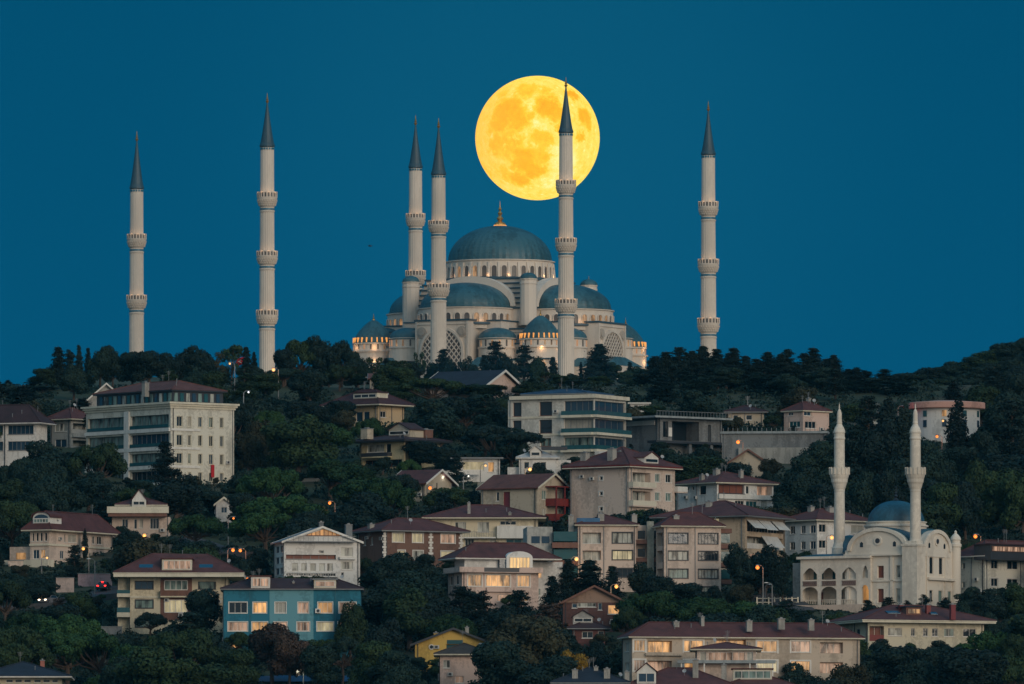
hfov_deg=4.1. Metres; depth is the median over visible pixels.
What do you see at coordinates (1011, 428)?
cedar
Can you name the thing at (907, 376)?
broadleaf tree
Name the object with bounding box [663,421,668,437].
window
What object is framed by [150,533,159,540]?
broadleaf tree
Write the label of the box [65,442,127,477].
round pine
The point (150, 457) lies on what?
window
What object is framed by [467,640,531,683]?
broadleaf tree
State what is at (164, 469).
cedar
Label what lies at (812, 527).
window
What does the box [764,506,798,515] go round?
broadleaf tree
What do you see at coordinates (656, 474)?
window
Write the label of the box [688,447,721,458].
round pine
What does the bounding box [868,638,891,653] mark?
broadleaf tree
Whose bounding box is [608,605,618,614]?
window
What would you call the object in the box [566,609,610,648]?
cottage
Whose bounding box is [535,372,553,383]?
thin tree
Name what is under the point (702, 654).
window
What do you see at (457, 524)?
window
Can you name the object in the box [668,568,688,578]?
window
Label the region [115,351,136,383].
broadleaf tree
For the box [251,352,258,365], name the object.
fir tree
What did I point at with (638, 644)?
window
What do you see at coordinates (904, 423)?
cypress
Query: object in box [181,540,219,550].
broadleaf tree
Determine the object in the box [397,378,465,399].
stone pine
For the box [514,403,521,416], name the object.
window
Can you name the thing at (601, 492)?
window
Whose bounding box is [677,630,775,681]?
villa
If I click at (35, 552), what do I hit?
window
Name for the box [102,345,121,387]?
broadleaf tree
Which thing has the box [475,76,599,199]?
moon
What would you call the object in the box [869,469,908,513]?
broadleaf tree
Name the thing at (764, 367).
cedar
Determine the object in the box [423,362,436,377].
broadleaf tree
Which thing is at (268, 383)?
broadleaf tree
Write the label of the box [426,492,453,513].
cedar
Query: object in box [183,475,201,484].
broadleaf tree
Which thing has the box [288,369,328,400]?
broadleaf tree
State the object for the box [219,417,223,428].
window
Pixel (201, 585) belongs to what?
window
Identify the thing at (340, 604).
window
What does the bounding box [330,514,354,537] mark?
cedar
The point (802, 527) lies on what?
window
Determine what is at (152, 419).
window
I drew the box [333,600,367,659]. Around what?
broadleaf tree
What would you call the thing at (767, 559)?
broadleaf tree
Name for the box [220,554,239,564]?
round pine
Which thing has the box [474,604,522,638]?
broadleaf tree
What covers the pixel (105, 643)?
round pine
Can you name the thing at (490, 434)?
stone pine
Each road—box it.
[0,586,117,611]
[175,535,252,557]
[752,593,814,609]
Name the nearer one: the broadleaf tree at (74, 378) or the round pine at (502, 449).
the round pine at (502, 449)
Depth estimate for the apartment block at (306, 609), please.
2263.41 m
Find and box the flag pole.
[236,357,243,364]
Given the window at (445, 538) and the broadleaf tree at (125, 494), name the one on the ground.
the broadleaf tree at (125, 494)
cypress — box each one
[81,528,88,559]
[873,394,898,430]
[894,401,912,465]
[943,397,972,463]
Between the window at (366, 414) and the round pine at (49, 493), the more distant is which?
the window at (366, 414)
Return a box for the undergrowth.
[0,378,1022,683]
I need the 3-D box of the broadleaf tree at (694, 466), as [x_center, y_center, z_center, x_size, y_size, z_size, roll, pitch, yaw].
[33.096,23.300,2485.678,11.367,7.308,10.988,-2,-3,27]
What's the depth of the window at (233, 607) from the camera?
2263.28 m
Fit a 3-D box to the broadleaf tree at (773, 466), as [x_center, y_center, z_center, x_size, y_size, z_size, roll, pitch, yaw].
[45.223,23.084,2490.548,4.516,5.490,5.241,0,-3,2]
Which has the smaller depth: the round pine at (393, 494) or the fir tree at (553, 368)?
the round pine at (393, 494)
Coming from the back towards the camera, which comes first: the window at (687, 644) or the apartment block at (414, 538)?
the apartment block at (414, 538)
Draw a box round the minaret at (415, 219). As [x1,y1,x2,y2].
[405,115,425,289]
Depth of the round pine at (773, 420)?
2568.33 m
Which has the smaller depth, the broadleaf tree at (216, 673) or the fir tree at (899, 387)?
the broadleaf tree at (216, 673)
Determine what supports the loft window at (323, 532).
in the apartment block at (321, 550)
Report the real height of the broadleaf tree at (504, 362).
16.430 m
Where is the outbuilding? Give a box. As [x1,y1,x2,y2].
[367,373,372,388]
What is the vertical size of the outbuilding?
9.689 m
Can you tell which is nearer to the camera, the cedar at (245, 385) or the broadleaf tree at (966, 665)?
the broadleaf tree at (966, 665)
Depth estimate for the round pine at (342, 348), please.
2682.39 m
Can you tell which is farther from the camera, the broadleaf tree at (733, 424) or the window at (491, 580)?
the broadleaf tree at (733, 424)
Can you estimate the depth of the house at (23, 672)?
2197.87 m
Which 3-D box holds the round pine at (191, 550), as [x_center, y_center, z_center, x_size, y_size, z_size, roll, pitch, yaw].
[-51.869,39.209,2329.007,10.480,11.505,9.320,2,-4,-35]
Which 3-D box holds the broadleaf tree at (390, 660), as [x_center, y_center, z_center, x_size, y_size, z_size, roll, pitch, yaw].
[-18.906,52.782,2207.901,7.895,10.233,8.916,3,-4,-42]
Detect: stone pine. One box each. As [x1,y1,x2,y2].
[41,632,109,683]
[321,635,359,683]
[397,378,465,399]
[459,424,545,456]
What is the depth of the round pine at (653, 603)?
2280.91 m
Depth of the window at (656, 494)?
2434.08 m
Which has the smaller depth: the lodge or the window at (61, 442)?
the window at (61, 442)
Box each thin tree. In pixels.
[52,598,64,605]
[214,352,228,374]
[219,344,242,384]
[365,357,382,372]
[388,360,411,367]
[413,352,426,376]
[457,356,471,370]
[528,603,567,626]
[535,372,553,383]
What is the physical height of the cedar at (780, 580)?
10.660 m
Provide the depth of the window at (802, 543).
2387.58 m
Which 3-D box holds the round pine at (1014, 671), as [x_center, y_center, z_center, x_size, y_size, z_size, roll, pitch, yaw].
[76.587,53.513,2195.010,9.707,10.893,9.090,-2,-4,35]
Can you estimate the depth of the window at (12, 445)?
2515.02 m
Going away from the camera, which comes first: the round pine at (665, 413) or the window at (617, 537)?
the window at (617, 537)
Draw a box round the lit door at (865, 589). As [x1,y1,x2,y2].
[863,585,868,602]
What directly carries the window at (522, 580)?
in the villa at (497, 571)
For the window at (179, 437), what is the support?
in the apartment block at (138, 423)
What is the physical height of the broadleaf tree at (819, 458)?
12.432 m
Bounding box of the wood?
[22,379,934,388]
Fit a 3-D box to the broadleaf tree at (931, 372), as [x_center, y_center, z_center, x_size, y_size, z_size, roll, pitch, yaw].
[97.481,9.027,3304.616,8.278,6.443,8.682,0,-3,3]
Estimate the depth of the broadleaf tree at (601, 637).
2270.31 m
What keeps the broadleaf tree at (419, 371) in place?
on the ground
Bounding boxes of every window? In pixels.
[7,425,33,434]
[7,441,33,450]
[16,553,25,558]
[33,550,38,558]
[41,550,44,558]
[55,423,66,431]
[55,439,66,446]
[68,534,77,543]
[87,417,123,432]
[90,436,123,450]
[97,536,100,544]
[107,473,123,478]
[122,519,127,527]
[130,414,168,429]
[130,452,168,466]
[132,433,168,447]
[132,471,167,482]
[134,519,136,529]
[135,581,153,589]
[135,599,153,608]
[135,618,148,627]
[139,519,142,528]
[150,518,158,529]
[164,580,187,589]
[164,600,186,612]
[176,415,182,426]
[176,434,182,445]
[176,452,182,463]
[187,416,191,427]
[187,434,191,446]
[187,453,191,464]
[197,582,215,589]
[198,416,202,427]
[198,435,202,446]
[198,453,202,464]
[198,472,202,480]
[208,417,213,427]
[208,435,213,446]
[208,453,213,464]
[208,472,213,481]
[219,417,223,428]
[219,435,223,447]
[219,454,223,465]
[219,472,223,482]
[221,507,226,513]
[227,621,247,631]
[228,602,247,613]
[251,621,267,631]
[252,602,266,613]
[273,621,287,628]
[274,602,286,613]
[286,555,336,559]
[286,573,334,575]
[292,563,297,570]
[296,621,309,631]
[297,602,308,613]
[301,563,306,570]
[306,529,341,535]
[310,563,315,570]
[316,621,333,631]
[317,602,332,613]
[319,563,324,570]
[327,563,332,570]
[338,602,356,613]
[341,547,352,556]
[341,561,352,569]
[356,412,362,421]
[364,411,369,419]
[366,459,401,466]
[367,444,383,452]
[380,411,386,417]
[386,444,390,451]
[392,532,404,542]
[412,533,423,542]
[412,550,423,558]
[419,327,463,371]
[440,533,455,543]
[440,550,452,556]
[442,660,450,668]
[446,644,457,647]
[454,676,464,683]
[455,522,465,528]
[463,462,483,470]
[465,539,473,545]
[467,573,482,586]
[477,522,488,532]
[485,574,510,587]
[488,462,493,472]
[495,492,498,501]
[497,594,506,601]
[500,521,515,525]
[504,492,509,506]
[506,539,522,542]
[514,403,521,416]
[514,420,520,428]
[516,574,530,587]
[523,461,529,469]
[531,536,549,552]
[539,438,550,446]
[540,402,551,415]
[540,420,551,433]
[542,490,545,499]
[565,401,591,410]
[565,419,591,427]
[565,437,591,444]
[577,603,595,607]
[581,632,592,638]
[595,401,623,412]
[595,419,623,429]
[595,437,622,446]
[598,475,603,480]
[598,490,603,496]
[598,603,601,610]
[601,330,623,359]
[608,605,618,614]
[612,532,632,543]
[612,550,632,559]
[613,568,632,577]
[632,638,646,652]
[632,658,646,672]
[638,531,644,538]
[638,549,644,556]
[655,473,659,482]
[655,492,659,500]
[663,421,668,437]
[665,474,671,483]
[665,492,671,501]
[668,532,688,543]
[668,550,688,560]
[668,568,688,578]
[672,422,686,440]
[682,639,704,652]
[682,659,692,667]
[698,533,718,544]
[698,551,718,560]
[698,569,718,578]
[699,486,705,495]
[700,652,705,659]
[702,586,718,591]
[708,652,744,659]
[718,484,742,493]
[746,415,751,420]
[746,501,756,507]
[747,652,752,659]
[755,639,778,653]
[756,659,778,673]
[761,501,766,507]
[789,421,799,427]
[789,526,794,534]
[789,542,794,550]
[790,640,810,652]
[790,660,810,672]
[801,526,804,533]
[801,542,804,549]
[805,421,815,428]
[809,525,815,533]
[809,541,815,549]
[814,571,835,578]
[819,524,826,532]
[819,540,825,548]
[820,643,839,652]
[851,525,863,533]
[877,566,883,578]
[878,589,883,602]
[888,628,902,636]
[895,565,899,578]
[895,588,900,602]
[911,628,915,636]
[923,628,928,636]
[929,557,933,574]
[932,628,938,636]
[938,590,941,602]
[939,558,941,574]
[944,628,953,636]
[948,591,950,603]
[963,629,975,636]
[990,560,998,569]
[990,577,998,586]
[1006,561,1018,570]
[1006,578,1018,587]
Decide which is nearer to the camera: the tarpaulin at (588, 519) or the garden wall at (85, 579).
the tarpaulin at (588, 519)
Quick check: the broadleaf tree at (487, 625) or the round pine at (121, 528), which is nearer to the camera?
the broadleaf tree at (487, 625)
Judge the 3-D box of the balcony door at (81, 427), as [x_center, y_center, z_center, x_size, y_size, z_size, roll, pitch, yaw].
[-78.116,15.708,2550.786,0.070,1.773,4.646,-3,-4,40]
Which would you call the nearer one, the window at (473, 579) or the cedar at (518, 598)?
the cedar at (518, 598)
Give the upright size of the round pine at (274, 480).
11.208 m
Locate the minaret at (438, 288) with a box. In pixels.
[427,118,449,363]
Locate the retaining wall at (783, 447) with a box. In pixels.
[720,427,829,463]
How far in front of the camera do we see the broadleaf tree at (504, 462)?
2510.89 m
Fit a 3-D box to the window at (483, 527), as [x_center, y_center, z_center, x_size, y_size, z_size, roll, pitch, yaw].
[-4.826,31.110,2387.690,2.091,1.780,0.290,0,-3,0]
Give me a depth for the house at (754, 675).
2173.28 m
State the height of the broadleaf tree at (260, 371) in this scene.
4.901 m
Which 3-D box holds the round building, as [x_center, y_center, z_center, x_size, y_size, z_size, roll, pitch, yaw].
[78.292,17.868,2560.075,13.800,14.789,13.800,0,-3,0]
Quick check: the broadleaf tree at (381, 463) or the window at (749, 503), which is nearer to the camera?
the window at (749, 503)
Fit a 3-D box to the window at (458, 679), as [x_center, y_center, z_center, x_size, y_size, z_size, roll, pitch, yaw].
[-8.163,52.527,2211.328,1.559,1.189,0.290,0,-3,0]
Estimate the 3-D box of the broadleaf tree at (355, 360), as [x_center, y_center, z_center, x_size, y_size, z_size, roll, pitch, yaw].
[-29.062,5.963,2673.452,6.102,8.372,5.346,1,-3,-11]
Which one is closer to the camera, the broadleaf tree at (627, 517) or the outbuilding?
the broadleaf tree at (627, 517)
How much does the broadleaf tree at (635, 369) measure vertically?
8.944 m
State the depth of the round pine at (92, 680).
2201.19 m
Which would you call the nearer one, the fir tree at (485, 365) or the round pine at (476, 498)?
the round pine at (476, 498)
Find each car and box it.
[38,595,58,602]
[96,581,110,589]
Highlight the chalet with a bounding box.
[558,585,624,631]
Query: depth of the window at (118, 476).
2503.38 m
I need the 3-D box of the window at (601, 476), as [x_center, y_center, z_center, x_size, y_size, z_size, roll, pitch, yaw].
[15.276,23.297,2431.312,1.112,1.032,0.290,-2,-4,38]
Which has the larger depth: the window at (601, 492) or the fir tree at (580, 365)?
the fir tree at (580, 365)
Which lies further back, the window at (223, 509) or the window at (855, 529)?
the window at (223, 509)
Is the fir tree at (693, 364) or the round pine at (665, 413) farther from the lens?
the fir tree at (693, 364)
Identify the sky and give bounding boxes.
[0,0,1023,385]
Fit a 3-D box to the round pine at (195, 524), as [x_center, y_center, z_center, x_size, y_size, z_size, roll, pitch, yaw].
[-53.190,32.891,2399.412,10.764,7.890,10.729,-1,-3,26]
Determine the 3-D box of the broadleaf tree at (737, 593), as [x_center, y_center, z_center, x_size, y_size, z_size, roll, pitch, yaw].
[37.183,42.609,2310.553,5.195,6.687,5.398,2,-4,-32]
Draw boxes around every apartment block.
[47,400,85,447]
[81,371,239,484]
[113,544,246,633]
[220,575,364,657]
[270,521,363,585]
[352,506,470,566]
[422,501,545,546]
[476,473,569,524]
[508,378,631,459]
[523,512,655,591]
[562,436,687,522]
[617,611,864,680]
[631,502,731,591]
[649,492,795,569]
[785,505,867,555]
[825,593,996,649]
[961,538,1023,593]
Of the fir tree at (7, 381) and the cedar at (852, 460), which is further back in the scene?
the fir tree at (7, 381)
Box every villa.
[4,504,120,567]
[107,489,170,536]
[319,383,415,426]
[352,422,451,468]
[438,542,562,610]
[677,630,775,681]
[780,392,832,430]
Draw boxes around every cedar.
[0,381,11,403]
[20,377,41,385]
[61,545,88,584]
[64,349,75,365]
[84,481,117,522]
[131,637,142,645]
[145,441,181,483]
[159,370,177,380]
[159,611,220,638]
[225,367,260,403]
[245,638,264,664]
[305,680,315,683]
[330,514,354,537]
[343,366,368,387]
[382,358,389,365]
[419,664,432,683]
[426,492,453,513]
[443,455,472,486]
[446,586,479,624]
[459,394,507,456]
[466,590,496,635]
[485,341,510,369]
[504,590,534,618]
[513,345,533,380]
[549,522,567,549]
[580,360,597,381]
[637,356,661,372]
[669,347,693,386]
[695,354,710,374]
[749,361,779,376]
[767,550,795,600]
[774,600,805,622]
[781,349,801,376]
[789,617,804,622]
[797,353,817,373]
[820,368,853,397]
[845,367,869,382]
[845,424,876,481]
[852,396,881,440]
[854,379,885,392]
[861,370,875,377]
[874,369,897,381]
[881,597,897,606]
[916,594,932,604]
[937,597,953,608]
[967,590,992,616]
[991,399,1023,454]
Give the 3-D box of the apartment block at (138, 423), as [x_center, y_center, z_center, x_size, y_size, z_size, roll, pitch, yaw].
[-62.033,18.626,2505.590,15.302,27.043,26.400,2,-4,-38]
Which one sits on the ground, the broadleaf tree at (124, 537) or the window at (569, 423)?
the broadleaf tree at (124, 537)
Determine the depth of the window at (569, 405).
2519.94 m
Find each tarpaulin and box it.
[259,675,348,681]
[576,518,599,522]
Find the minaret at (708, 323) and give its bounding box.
[697,101,719,356]
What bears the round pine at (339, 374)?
on the ground
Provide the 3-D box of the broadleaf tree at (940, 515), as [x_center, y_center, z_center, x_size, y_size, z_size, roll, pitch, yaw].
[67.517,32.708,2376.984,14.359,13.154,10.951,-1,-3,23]
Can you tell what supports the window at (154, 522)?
in the villa at (139, 512)
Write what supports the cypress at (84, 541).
on the ground
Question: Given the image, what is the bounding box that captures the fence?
[756,597,798,603]
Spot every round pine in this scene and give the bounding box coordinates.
[0,387,13,395]
[0,458,35,484]
[0,500,40,546]
[0,580,32,620]
[0,625,28,633]
[0,628,55,667]
[3,611,46,633]
[12,474,85,511]
[14,458,67,486]
[30,386,58,390]
[34,613,105,668]
[60,632,123,674]
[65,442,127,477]
[82,674,100,683]
[97,655,132,683]
[108,643,141,665]
[115,526,129,536]
[134,612,167,635]
[141,627,225,666]
[166,513,226,541]
[174,546,220,558]
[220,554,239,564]
[223,399,253,442]
[223,632,248,650]
[227,511,293,551]
[235,466,305,498]
[236,366,261,374]
[236,494,328,525]
[252,410,286,424]
[267,368,302,386]
[272,423,354,448]
[280,339,318,373]
[283,400,333,421]
[283,509,333,529]
[307,458,376,500]
[308,639,341,653]
[323,364,355,390]
[329,339,361,387]
[329,477,418,503]
[349,418,384,438]
[357,551,436,587]
[360,557,372,573]
[366,479,415,519]
[377,665,427,683]
[390,474,420,491]
[396,459,421,472]
[422,487,472,508]
[425,613,477,636]
[441,395,507,427]
[467,490,480,503]
[491,433,531,466]
[496,398,507,413]
[500,594,513,604]
[538,515,548,526]
[560,514,568,523]
[604,648,621,674]
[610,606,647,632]
[614,590,684,621]
[655,410,678,415]
[662,596,736,620]
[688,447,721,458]
[732,600,759,619]
[757,471,783,492]
[763,415,781,427]
[784,550,811,570]
[809,679,841,683]
[860,654,891,681]
[953,630,1009,652]
[960,542,973,549]
[993,532,1023,540]
[993,633,1023,683]
[1000,654,1023,683]
[1002,614,1023,631]
[1013,337,1023,349]
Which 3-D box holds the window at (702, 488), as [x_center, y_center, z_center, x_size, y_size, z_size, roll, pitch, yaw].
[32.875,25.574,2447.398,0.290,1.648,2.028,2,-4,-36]
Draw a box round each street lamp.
[81,546,88,570]
[87,558,94,593]
[756,565,763,604]
[826,535,833,553]
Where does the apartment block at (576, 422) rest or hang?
on the ground
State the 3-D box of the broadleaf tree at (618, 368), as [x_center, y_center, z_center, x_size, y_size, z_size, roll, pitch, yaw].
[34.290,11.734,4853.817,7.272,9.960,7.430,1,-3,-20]
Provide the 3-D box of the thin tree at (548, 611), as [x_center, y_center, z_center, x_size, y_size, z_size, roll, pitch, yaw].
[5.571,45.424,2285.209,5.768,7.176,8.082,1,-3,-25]
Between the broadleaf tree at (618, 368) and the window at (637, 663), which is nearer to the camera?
the window at (637, 663)
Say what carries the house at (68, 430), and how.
on the ground
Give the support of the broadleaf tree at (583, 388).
on the ground
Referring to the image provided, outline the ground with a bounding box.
[0,377,1021,683]
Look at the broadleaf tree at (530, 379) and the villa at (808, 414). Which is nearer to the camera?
the villa at (808, 414)
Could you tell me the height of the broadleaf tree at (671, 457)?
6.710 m
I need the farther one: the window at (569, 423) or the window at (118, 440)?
the window at (569, 423)
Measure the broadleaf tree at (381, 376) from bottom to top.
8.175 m
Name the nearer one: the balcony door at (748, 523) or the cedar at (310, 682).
the cedar at (310, 682)
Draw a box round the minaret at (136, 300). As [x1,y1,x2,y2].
[126,133,146,352]
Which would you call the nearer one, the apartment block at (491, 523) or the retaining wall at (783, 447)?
the apartment block at (491, 523)
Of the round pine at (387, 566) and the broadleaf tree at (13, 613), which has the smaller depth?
the broadleaf tree at (13, 613)
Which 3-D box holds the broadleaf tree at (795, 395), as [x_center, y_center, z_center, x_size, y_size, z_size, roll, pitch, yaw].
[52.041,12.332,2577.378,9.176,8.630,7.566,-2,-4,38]
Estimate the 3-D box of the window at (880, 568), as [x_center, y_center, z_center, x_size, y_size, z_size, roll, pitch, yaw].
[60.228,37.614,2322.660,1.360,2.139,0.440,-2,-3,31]
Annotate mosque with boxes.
[352,206,647,378]
[793,404,961,612]
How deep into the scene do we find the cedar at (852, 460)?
2466.08 m
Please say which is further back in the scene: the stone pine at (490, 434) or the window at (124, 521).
the stone pine at (490, 434)
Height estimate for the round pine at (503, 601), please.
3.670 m
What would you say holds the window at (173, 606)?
in the apartment block at (161, 583)
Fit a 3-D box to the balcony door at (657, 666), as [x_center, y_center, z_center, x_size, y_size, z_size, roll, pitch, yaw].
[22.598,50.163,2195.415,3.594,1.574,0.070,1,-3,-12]
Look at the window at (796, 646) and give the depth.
2199.01 m
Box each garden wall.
[7,560,23,565]
[55,577,74,592]
[77,573,111,586]
[101,626,122,633]
[301,478,319,481]
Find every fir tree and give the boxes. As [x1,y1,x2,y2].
[2,380,13,386]
[8,386,43,403]
[46,347,68,386]
[69,398,92,411]
[74,345,85,370]
[83,348,94,386]
[235,347,255,380]
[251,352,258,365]
[430,349,449,377]
[478,355,490,370]
[535,576,564,615]
[544,357,559,385]
[556,560,580,601]
[562,560,606,595]
[577,344,621,385]
[578,362,583,385]
[602,566,624,598]
[627,362,632,384]
[639,374,679,401]
[650,352,681,384]
[686,351,705,374]
[696,346,710,373]
[703,349,724,375]
[710,357,749,387]
[726,348,742,363]
[737,356,751,371]
[750,359,768,369]
[760,352,776,371]
[769,354,798,378]
[792,364,805,376]
[799,372,815,386]
[805,348,826,369]
[826,355,843,373]
[828,362,840,371]
[842,369,850,375]
[857,600,874,612]
[878,382,925,394]
[942,382,964,400]
[979,367,1006,393]
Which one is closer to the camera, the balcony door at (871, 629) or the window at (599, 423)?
the balcony door at (871, 629)
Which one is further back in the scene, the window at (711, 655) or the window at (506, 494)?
the window at (506, 494)
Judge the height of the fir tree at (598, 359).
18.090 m
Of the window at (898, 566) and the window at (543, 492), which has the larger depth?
the window at (543, 492)
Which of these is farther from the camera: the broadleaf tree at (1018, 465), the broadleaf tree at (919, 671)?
the broadleaf tree at (1018, 465)
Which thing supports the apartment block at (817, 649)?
on the ground
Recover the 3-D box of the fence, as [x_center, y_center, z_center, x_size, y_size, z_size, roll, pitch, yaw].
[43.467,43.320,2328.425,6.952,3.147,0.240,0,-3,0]
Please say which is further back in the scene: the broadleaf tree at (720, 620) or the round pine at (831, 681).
the broadleaf tree at (720, 620)
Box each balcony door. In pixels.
[73,424,84,429]
[73,441,84,445]
[583,534,599,542]
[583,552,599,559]
[632,474,643,481]
[632,492,643,500]
[648,642,668,651]
[648,662,668,670]
[716,641,742,643]
[747,521,775,532]
[747,538,766,548]
[757,487,766,494]
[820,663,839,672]
[869,627,880,634]
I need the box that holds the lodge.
[421,370,520,397]
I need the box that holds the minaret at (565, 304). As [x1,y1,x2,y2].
[554,81,577,375]
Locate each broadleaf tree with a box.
[0,478,27,501]
[0,552,4,565]
[0,609,24,627]
[5,386,42,399]
[7,573,36,598]
[11,565,28,577]
[22,440,80,483]
[22,575,60,600]
[29,368,56,385]
[39,401,56,415]
[40,603,80,619]
[57,363,88,399]
[62,590,101,619]
[64,470,112,511]
[85,346,113,388]
[92,596,102,612]
[99,559,106,567]
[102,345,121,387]
[105,545,123,587]
[109,537,174,568]
[110,487,151,504]
[111,646,199,683]
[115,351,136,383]
[115,530,142,552]
[122,477,132,483]
[125,480,155,492]
[129,354,141,382]
[131,350,164,381]
[139,626,177,647]
[149,473,204,518]
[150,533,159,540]
[152,352,180,380]
[158,535,182,549]
[174,348,188,379]
[180,366,207,384]
[180,662,232,683]
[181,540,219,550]
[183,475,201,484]
[184,345,221,375]
[184,587,223,629]
[194,483,223,514]
[200,371,230,399]
[209,636,234,663]
[212,477,219,483]
[219,366,233,384]
[220,647,260,683]
[221,470,264,497]
[226,492,254,521]
[234,432,266,471]
[236,397,255,414]
[236,560,256,581]
[240,547,271,574]
[246,419,271,457]
[247,622,294,683]
[252,373,281,398]
[254,368,266,380]
[259,413,340,478]
[266,632,309,683]
[270,517,317,552]
[273,348,296,385]
[281,470,308,495]
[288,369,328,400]
[299,645,342,683]
[307,335,342,386]
[324,379,336,386]
[324,400,356,420]
[328,490,398,538]
[330,379,351,385]
[330,410,354,431]
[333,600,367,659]
[343,352,372,387]
[346,639,392,683]
[356,617,405,661]
[361,578,405,625]
[365,649,422,683]
[370,363,397,389]
[370,457,392,474]
[376,385,414,398]
[377,569,446,596]
[381,584,434,650]
[383,423,406,434]
[387,366,420,399]
[400,440,436,466]
[408,362,424,378]
[408,398,466,446]
[410,657,427,669]
[412,590,463,639]
[414,553,435,579]
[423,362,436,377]
[426,446,456,468]
[427,658,438,679]
[441,561,454,568]
[441,561,454,588]
[443,358,460,371]
[447,383,507,395]
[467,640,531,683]
[469,364,479,370]
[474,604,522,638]
[485,614,571,680]
[495,352,519,380]
[498,413,507,427]
[499,451,517,466]
[511,381,554,393]
[515,654,578,683]
[522,378,543,382]
[525,462,553,473]
[528,356,547,383]
[533,387,551,391]
[537,627,584,664]
[550,374,568,386]
[557,462,569,484]
[558,649,589,669]
[563,380,588,385]
[565,373,580,382]
[565,385,598,391]
[566,456,579,462]
[583,640,611,670]
[586,375,613,385]
[589,633,608,643]
[608,362,621,385]
[610,513,637,521]
[613,370,633,383]
[625,509,648,518]
[626,406,642,416]
[627,562,655,595]
[630,366,646,377]
[631,368,658,385]
[636,405,668,415]
[637,507,667,524]
[641,616,664,623]
[642,575,676,616]
[649,441,670,453]
[656,448,681,465]
[672,582,711,600]
[673,389,721,416]
[675,455,724,481]
[685,611,741,621]
[706,585,724,598]
[712,462,753,475]
[713,618,737,621]
[722,417,744,430]
[723,542,755,588]
[725,584,754,604]
[742,565,776,593]
[742,604,776,621]
[748,544,791,593]
[755,607,791,618]
[758,458,781,474]
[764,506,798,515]
[770,617,793,622]
[771,482,819,513]
[772,466,822,512]
[773,386,819,419]
[775,373,808,390]
[778,662,823,683]
[783,439,833,485]
[791,610,819,622]
[800,482,867,517]
[803,367,844,388]
[824,434,851,457]
[824,663,872,683]
[825,612,844,619]
[841,401,867,423]
[845,470,877,515]
[845,480,868,512]
[851,419,904,477]
[860,640,872,655]
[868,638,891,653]
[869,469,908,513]
[869,645,920,683]
[872,457,941,504]
[891,658,948,683]
[893,372,927,382]
[905,499,955,538]
[905,642,915,649]
[913,372,928,380]
[913,646,948,670]
[914,367,942,378]
[921,439,960,487]
[923,481,962,529]
[926,646,1009,683]
[927,527,950,540]
[927,640,950,651]
[933,367,953,379]
[943,361,965,375]
[950,479,983,539]
[953,586,981,607]
[956,359,978,368]
[956,600,971,613]
[960,356,994,370]
[960,539,974,546]
[961,457,987,529]
[964,383,1001,425]
[969,433,979,446]
[970,351,1000,366]
[970,430,1000,460]
[972,393,1023,454]
[978,466,1018,533]
[980,452,1023,473]
[981,588,1020,621]
[983,612,1006,635]
[987,347,1011,361]
[989,341,1023,356]
[999,456,1023,476]
[999,469,1023,533]
[1001,582,1023,618]
[1007,614,1023,636]
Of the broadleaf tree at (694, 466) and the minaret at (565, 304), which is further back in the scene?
the minaret at (565, 304)
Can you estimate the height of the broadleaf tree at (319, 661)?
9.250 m
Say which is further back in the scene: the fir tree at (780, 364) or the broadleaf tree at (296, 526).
the fir tree at (780, 364)
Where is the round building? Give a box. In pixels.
[909,400,984,442]
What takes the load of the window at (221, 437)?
in the apartment block at (138, 423)
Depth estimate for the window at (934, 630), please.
2261.62 m
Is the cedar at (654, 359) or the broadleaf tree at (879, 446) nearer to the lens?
the broadleaf tree at (879, 446)
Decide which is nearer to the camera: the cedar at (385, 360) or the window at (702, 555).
the window at (702, 555)
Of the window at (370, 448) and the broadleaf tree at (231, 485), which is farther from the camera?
the window at (370, 448)
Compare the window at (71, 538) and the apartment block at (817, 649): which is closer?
the apartment block at (817, 649)
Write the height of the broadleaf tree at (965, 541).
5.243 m
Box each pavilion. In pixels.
[445,457,502,481]
[628,402,650,411]
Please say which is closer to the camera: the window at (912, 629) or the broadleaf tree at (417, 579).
the window at (912, 629)
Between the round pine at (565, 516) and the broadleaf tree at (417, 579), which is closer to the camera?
the broadleaf tree at (417, 579)
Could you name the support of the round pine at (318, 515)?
on the ground
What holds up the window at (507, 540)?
in the apartment block at (491, 523)
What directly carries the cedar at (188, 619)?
on the ground
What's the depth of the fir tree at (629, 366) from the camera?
4848.80 m
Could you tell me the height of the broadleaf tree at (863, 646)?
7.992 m
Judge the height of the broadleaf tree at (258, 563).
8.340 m
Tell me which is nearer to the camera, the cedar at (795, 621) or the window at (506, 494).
the cedar at (795, 621)
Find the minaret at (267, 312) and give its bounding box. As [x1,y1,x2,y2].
[256,94,277,372]
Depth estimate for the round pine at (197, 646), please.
2214.52 m
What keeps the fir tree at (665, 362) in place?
on the ground
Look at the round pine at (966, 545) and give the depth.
2353.90 m
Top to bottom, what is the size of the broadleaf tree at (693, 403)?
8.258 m
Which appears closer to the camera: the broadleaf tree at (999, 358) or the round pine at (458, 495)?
the round pine at (458, 495)
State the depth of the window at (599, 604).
2293.87 m
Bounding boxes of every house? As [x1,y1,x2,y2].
[0,400,56,465]
[0,652,75,683]
[87,383,112,406]
[214,497,232,521]
[398,469,458,501]
[410,626,485,670]
[433,643,481,683]
[508,440,570,481]
[550,657,630,683]
[626,410,732,454]
[630,658,733,683]
[675,463,779,509]
[721,663,793,683]
[723,396,768,426]
[726,449,762,476]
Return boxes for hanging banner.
[211,465,213,476]
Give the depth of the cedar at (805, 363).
2674.20 m
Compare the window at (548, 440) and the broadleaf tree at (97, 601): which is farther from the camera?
the window at (548, 440)
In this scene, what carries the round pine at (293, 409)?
on the ground

